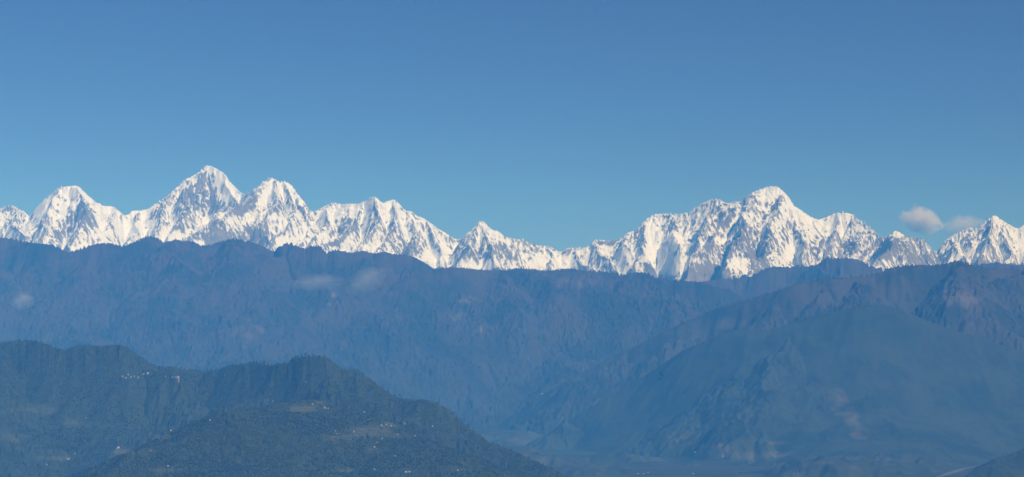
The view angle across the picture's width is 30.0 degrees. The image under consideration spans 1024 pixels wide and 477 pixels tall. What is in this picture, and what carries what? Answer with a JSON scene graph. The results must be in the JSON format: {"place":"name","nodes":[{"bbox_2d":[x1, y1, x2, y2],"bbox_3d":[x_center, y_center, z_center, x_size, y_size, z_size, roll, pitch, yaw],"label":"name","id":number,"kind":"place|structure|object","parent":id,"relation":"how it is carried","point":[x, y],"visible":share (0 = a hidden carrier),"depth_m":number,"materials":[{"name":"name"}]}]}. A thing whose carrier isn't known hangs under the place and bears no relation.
{"place":"outdoors","nodes":[
{"label":"outdoors","id":0,"kind":"place"},
{"bbox_2d":[0,340,566,476],"bbox_3d":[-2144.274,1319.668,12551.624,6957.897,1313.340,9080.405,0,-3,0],"label":"wooded hill","id":1,"kind":"structure","parent":0,"point":[47,410],"depth_m":14347.32,"materials":[{"name":"green plant"}]},
{"bbox_2d":[0,339,569,476],"bbox_3d":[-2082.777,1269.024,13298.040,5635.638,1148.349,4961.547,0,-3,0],"label":"forest","id":2,"kind":"object","parent":1,"relation":"on","point":[220,471],"visible":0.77,"depth_m":12815.67,"materials":[{"name":"green plant"}]},
{"bbox_2d":[0,236,746,431],"bbox_3d":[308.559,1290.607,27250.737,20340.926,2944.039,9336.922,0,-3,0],"label":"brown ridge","id":3,"kind":"structure","parent":0,"point":[481,350],"depth_m":27285.06,"materials":[{"name":"stone"}]},
{"bbox_2d":[0,165,1023,281],"bbox_3d":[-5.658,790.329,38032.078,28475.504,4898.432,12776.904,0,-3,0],"label":"snowy mountains","id":4,"kind":"structure","parent":0,"point":[754,232],"depth_m":37906.70,"materials":[{"name":"white snow"}]},
{"bbox_2d":[0,0,1023,251],"label":"sky","id":5,"kind":"structure","parent":0,"point":[560,125],"materials":[{"name":"blue"}]},
{"bbox_2d":[472,429,984,476],"bbox_3d":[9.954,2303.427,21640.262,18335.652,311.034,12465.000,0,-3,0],"label":"valley","id":6,"kind":"structure","parent":0,"point":[572,463],"depth_m":18936.71,"materials":[{"name":"blue"}]},
{"bbox_2d":[491,260,1023,453],"bbox_3d":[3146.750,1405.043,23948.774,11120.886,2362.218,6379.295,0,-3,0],"label":"ridge","id":7,"kind":"structure","parent":0,"point":[982,302],"depth_m":24729.41,"materials":[{"name":"blue stone"}]},
{"bbox_2d":[521,305,1023,472],"bbox_3d":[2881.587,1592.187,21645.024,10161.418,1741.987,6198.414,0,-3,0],"label":"dark hill","id":8,"kind":"structure","parent":0,"point":[871,381],"depth_m":21912.24,"materials":[{"name":"blue plant"}]},
{"bbox_2d":[701,257,1023,298],"bbox_3d":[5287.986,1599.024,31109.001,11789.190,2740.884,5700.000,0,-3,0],"label":"grey ridge","id":9,"kind":"structure","parent":0,"point":[769,280],"depth_m":32339.18,"materials":[{"name":"stone"}]},
{"bbox_2d":[937,466,976,476],"bbox_3d":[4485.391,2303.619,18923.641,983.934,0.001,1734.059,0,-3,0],"label":"river","id":10,"kind":"structure","parent":0,"point":[953,472],"depth_m":18878.31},
{"bbox_2d":[964,449,1023,476],"bbox_3d":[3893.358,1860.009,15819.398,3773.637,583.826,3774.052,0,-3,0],"label":"corner hill","id":11,"kind":"structure","parent":0,"point":[1011,465],"depth_m":16111.72,"materials":[{"name":"blue plant"}]}
]}

